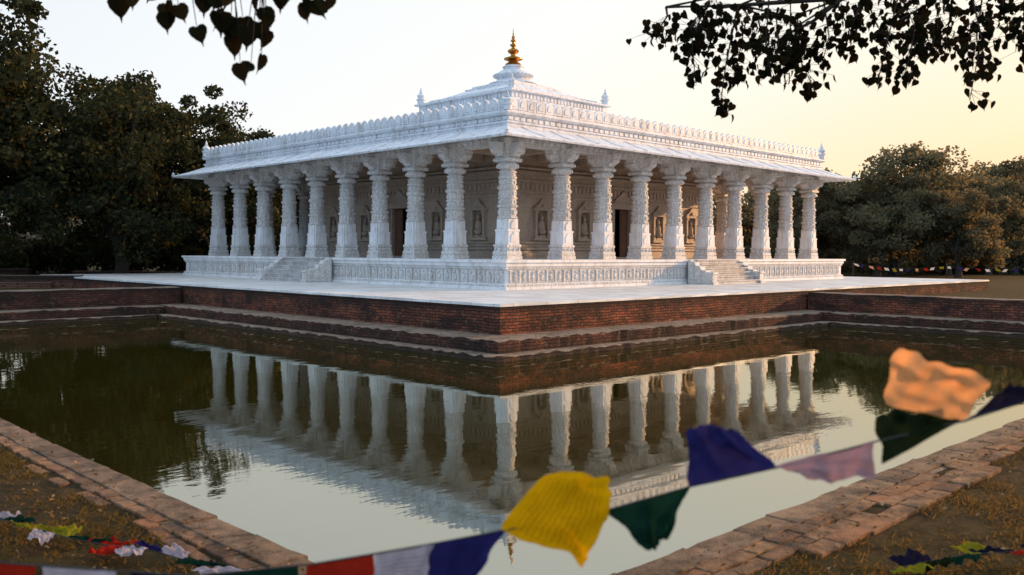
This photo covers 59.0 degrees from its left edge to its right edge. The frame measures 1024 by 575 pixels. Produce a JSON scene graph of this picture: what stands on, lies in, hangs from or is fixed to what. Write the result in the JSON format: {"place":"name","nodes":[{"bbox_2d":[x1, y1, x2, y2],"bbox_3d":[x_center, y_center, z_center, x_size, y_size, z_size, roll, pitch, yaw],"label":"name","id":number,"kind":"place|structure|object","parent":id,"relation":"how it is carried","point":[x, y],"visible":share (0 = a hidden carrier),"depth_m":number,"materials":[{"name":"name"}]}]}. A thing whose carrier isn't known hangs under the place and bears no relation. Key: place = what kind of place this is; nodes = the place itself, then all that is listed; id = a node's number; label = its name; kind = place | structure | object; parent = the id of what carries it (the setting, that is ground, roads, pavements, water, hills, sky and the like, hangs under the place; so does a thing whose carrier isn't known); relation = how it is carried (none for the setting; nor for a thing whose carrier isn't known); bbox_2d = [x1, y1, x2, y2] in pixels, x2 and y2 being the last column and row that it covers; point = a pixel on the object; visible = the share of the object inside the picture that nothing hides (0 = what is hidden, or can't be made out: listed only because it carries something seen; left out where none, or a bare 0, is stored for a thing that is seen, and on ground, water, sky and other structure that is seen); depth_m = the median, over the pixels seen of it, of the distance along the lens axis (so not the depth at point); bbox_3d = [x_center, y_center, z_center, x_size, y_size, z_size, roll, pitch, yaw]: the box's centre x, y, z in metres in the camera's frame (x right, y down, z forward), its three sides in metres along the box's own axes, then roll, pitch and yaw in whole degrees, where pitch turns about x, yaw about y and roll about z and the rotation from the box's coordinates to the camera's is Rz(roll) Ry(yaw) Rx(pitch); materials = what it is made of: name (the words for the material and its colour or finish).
{"place":"outdoors","nodes":[
{"label":"outdoors","id":0,"kind":"place"},
{"bbox_2d":[0,447,237,574],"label":"bank grass","id":1,"kind":"structure","parent":0,"point":[16,460],"depth_m":5.70,"materials":[{"name":"green plant"}]},
{"bbox_2d":[0,510,251,573],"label":"prayer flag string","id":2,"kind":"object","parent":1,"relation":"on","point":[113,544],"visible":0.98,"depth_m":5.07,"materials":[{"name":"multicoloured fabric"}]},
{"bbox_2d":[0,318,1023,574],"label":"pond water","id":3,"kind":"structure","parent":0,"point":[316,450],"depth_m":12.97,"materials":[{"name":"green liquid"}]},
{"bbox_2d":[0,305,163,325],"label":"pond step","id":4,"kind":"object","parent":3,"relation":"in","point":[54,315],"visible":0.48,"depth_m":30.50,"materials":[{"name":"brick"}]},
{"bbox_2d":[153,303,834,362],"bbox_3d":[-0.949,1.301,32.409,17.069,1.180,19.268,-2,3,-44],"label":"pond step","id":5,"kind":"object","parent":3,"relation":"in","point":[493,348],"visible":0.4,"depth_m":24.20,"materials":[{"name":"brick"}]},
{"bbox_2d":[824,311,1023,338],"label":"pond step","id":6,"kind":"object","parent":3,"relation":"in","point":[979,327],"visible":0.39,"depth_m":28.30,"materials":[{"name":"brick"}]},
{"bbox_2d":[0,262,1023,574],"bbox_3d":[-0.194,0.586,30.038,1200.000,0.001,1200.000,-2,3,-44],"label":"ground","id":7,"kind":"structure","parent":0,"point":[1006,286],"depth_m":5.74,"materials":[{"name":"brown soil"}]},
{"bbox_2d":[0,269,32,274],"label":"garden wall","id":8,"kind":"structure","parent":7,"relation":"on","point":[15,271],"depth_m":56.20,"materials":[{"name":"brown brick"}]},
{"bbox_2d":[0,44,66,225],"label":"tree","id":9,"kind":"object","parent":7,"relation":"on","point":[57,94],"visible":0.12,"depth_m":53.62,"materials":[{"name":"green plant"}]},
{"bbox_2d":[0,275,82,287],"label":"garden wall","id":10,"kind":"structure","parent":7,"relation":"on","point":[29,281],"depth_m":42.15,"materials":[{"name":"brown brick"}]},
{"bbox_2d":[0,94,89,270],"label":"tree","id":11,"kind":"object","parent":7,"relation":"on","point":[14,228],"visible":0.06,"depth_m":75.38,"materials":[{"name":"green plant"}]},
{"bbox_2d":[0,0,105,238],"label":"tree","id":12,"kind":"object","parent":7,"relation":"on","point":[17,84],"visible":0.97,"depth_m":44.61,"materials":[{"name":"green plant"}]},
{"bbox_2d":[0,286,180,309],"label":"brick wall","id":13,"kind":"structure","parent":7,"relation":"on","point":[60,298],"depth_m":31.76,"materials":[{"name":"brown brick"}]},
{"bbox_2d":[0,63,227,273],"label":"tree","id":14,"kind":"object","parent":7,"relation":"on","point":[133,187],"visible":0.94,"depth_m":48.43,"materials":[{"name":"green plant"}]},
{"bbox_2d":[70,271,183,273],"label":"garden wall","id":15,"kind":"structure","parent":7,"relation":"on","point":[92,272],"depth_m":51.54,"materials":[{"name":"brown brick"}]},
{"bbox_2d":[50,73,207,267],"bbox_3d":[-25.207,-7.047,58.343,11.901,13.482,8.497,2,3,44],"label":"tree","id":16,"kind":"object","parent":7,"relation":"on","point":[86,228],"visible":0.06,"depth_m":56.81,"materials":[{"name":"green plant"}]},
{"bbox_2d":[50,110,212,270],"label":"tree","id":17,"kind":"object","parent":7,"relation":"on","point":[198,234],"depth_m":70.07,"materials":[{"name":"green plant"}]},
{"bbox_2d":[0,224,279,273],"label":"shaded undergrowth","id":18,"kind":"object","parent":7,"relation":"on","point":[68,255],"visible":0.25,"depth_m":61.91,"materials":[{"name":"green plant"}]},
{"bbox_2d":[140,84,283,255],"bbox_3d":[-18.304,-6.274,56.728,9.768,12.035,8.768,-1,2,-23],"label":"tree","id":19,"kind":"object","parent":7,"relation":"on","point":[203,229],"visible":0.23,"depth_m":55.56,"materials":[{"name":"green plant"}]},
{"bbox_2d":[107,0,335,85],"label":"peepal tree","id":20,"kind":"object","parent":7,"relation":"on","point":[246,31],"visible":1,"depth_m":3.98,"materials":[{"name":"green plant"}]},
{"bbox_2d":[0,348,1023,574],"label":"prayer flag string","id":21,"kind":"object","parent":20,"relation":"hanging from","point":[570,512],"visible":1,"depth_m":2.02,"materials":[{"name":"multicoloured fabric"}]},
{"bbox_2d":[174,117,281,238],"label":"tree","id":22,"kind":"object","parent":7,"relation":"on","point":[229,225],"visible":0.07,"depth_m":65.22,"materials":[{"name":"green plant"}]},
{"bbox_2d":[198,206,280,244],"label":"tree","id":23,"kind":"object","parent":7,"relation":"on","point":[255,222],"visible":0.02,"depth_m":81.32,"materials":[{"name":"green plant"}]},
{"bbox_2d":[273,190,299,236],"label":"tree","id":24,"kind":"object","parent":7,"relation":"on","point":[297,218],"visible":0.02,"depth_m":66.40,"materials":[{"name":"green plant"}]},
{"bbox_2d":[0,192,831,251],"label":"woodland","id":25,"kind":"object","parent":7,"relation":"on","point":[28,236],"depth_m":109.95,"materials":[{"name":"green plant"}]},
{"bbox_2d":[0,418,1023,574],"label":"brick edging path","id":26,"kind":"structure","parent":7,"relation":"on","point":[846,530],"depth_m":5.93,"materials":[{"name":"brown brick"}]},
{"bbox_2d":[0,424,1023,574],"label":"fallen leaves","id":27,"kind":"object","parent":7,"relation":"on","point":[650,572],"visible":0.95,"depth_m":5.79,"materials":[{"name":"brown plant"}]},
{"bbox_2d":[75,278,987,334],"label":"terrace retaining wall","id":28,"kind":"structure","parent":7,"relation":"on","point":[500,320],"depth_m":26.52,"materials":[{"name":"red brick"}]},
{"bbox_2d":[712,192,775,257],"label":"tree","id":29,"kind":"object","parent":7,"relation":"on","point":[747,221],"visible":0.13,"depth_m":81.39,"materials":[{"name":"green plant"}]},
{"bbox_2d":[741,184,842,249],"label":"tree","id":30,"kind":"object","parent":7,"relation":"on","point":[749,191],"visible":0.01,"depth_m":89.98,"materials":[{"name":"green plant"}]},
{"bbox_2d":[752,167,861,258],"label":"tree","id":31,"kind":"object","parent":7,"relation":"on","point":[827,191],"visible":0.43,"depth_m":74.14,"materials":[{"name":"green plant"}]},
{"bbox_2d":[626,0,1023,123],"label":"peepal tree","id":32,"kind":"object","parent":7,"relation":"on","point":[914,35],"visible":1,"depth_m":7.80,"materials":[{"name":"green plant"}]},
{"bbox_2d":[743,239,1023,274],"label":"hazy undergrowth","id":33,"kind":"object","parent":7,"relation":"on","point":[1015,262],"visible":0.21,"depth_m":82.66,"materials":[{"name":"green plant"}]},
{"bbox_2d":[815,175,952,276],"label":"tree","id":34,"kind":"object","parent":7,"relation":"on","point":[873,215],"visible":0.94,"depth_m":70.47,"materials":[{"name":"green plant"}]},
{"bbox_2d":[835,141,991,275],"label":"tree","id":35,"kind":"object","parent":7,"relation":"on","point":[928,173],"visible":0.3,"depth_m":72.67,"materials":[{"name":"green plant"}]},
{"bbox_2d":[808,292,1023,320],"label":"brick wall","id":36,"kind":"structure","parent":7,"relation":"on","point":[975,308],"depth_m":29.56,"materials":[{"name":"brown brick"}]},
{"bbox_2d":[898,169,990,274],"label":"tree","id":37,"kind":"object","parent":7,"relation":"on","point":[961,186],"visible":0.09,"depth_m":76.83,"materials":[{"name":"green plant"}]},
{"bbox_2d":[915,186,1012,277],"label":"tree","id":38,"kind":"object","parent":7,"relation":"on","point":[973,235],"visible":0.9,"depth_m":69.18,"materials":[{"name":"green plant"}]},
{"bbox_2d":[944,175,1023,274],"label":"tree","id":39,"kind":"object","parent":7,"relation":"on","point":[1012,192],"visible":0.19,"depth_m":79.13,"materials":[{"name":"green plant"}]},
{"bbox_2d":[968,155,1023,249],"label":"tree","id":40,"kind":"object","parent":7,"relation":"on","point":[1004,170],"visible":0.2,"depth_m":83.78,"materials":[{"name":"green plant"}]},
{"bbox_3d":[29.504,-0.616,48.506,0.090,1.491,0.090,-2,3,-44],"label":"wooden post","id":41,"kind":"object","parent":7,"relation":"on","visible":0},
{"bbox_2d":[854,263,1022,272],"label":"prayer flag string","id":42,"kind":"object","parent":41,"relation":"hanging from","point":[942,267],"visible":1,"depth_m":50.14,"materials":[{"name":"multicoloured fabric"}]},
{"bbox_2d":[0,0,1023,232],"label":"sky","id":43,"kind":"structure","parent":0,"point":[368,60],"materials":[{"name":"white"}]},
{"bbox_2d":[43,273,988,306],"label":"terrace pavement","id":44,"kind":"structure","parent":0,"point":[489,297],"depth_m":30.96,"materials":[{"name":"stone"}]},
{"bbox_2d":[172,28,855,289],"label":"marble temple","id":45,"kind":"structure","parent":44,"relation":"on","point":[512,177],"depth_m":38.17,"materials":[{"name":"stone"}]},
{"bbox_2d":[387,190,407,256],"bbox_3d":[-5.111,-2.949,41.868,0.540,3.098,2.200,-2,3,-44],"label":"doorway","id":46,"kind":"structure","parent":45,"relation":"in","point":[399,201],"depth_m":42.09,"materials":[{"name":"stone"}]},
{"bbox_2d":[610,191,632,257],"bbox_3d":[5.029,-2.892,41.753,2.200,3.098,0.540,-2,3,-44],"label":"doorway","id":47,"kind":"structure","parent":45,"relation":"in","point":[623,202],"depth_m":41.86,"materials":[{"name":"stone"}]},
{"bbox_2d":[735,445,1023,574],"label":"bank grass","id":48,"kind":"structure","parent":0,"point":[990,515],"depth_m":5.49,"materials":[{"name":"green plant"}]},
{"bbox_2d":[888,541,1023,573],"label":"prayer flag string","id":49,"kind":"object","parent":48,"relation":"on","point":[912,559],"visible":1,"depth_m":4.91,"materials":[{"name":"multicoloured fabric"}]},
{"label":"pond bed","id":50,"kind":"structure","parent":0,"visible":0},
{"bbox_2d":[30,450,946,567],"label":"pond bank wall","id":51,"kind":"structure","parent":50,"relation":"on","point":[936,470],"depth_m":7.29,"materials":[{"name":"brick"}]}
]}

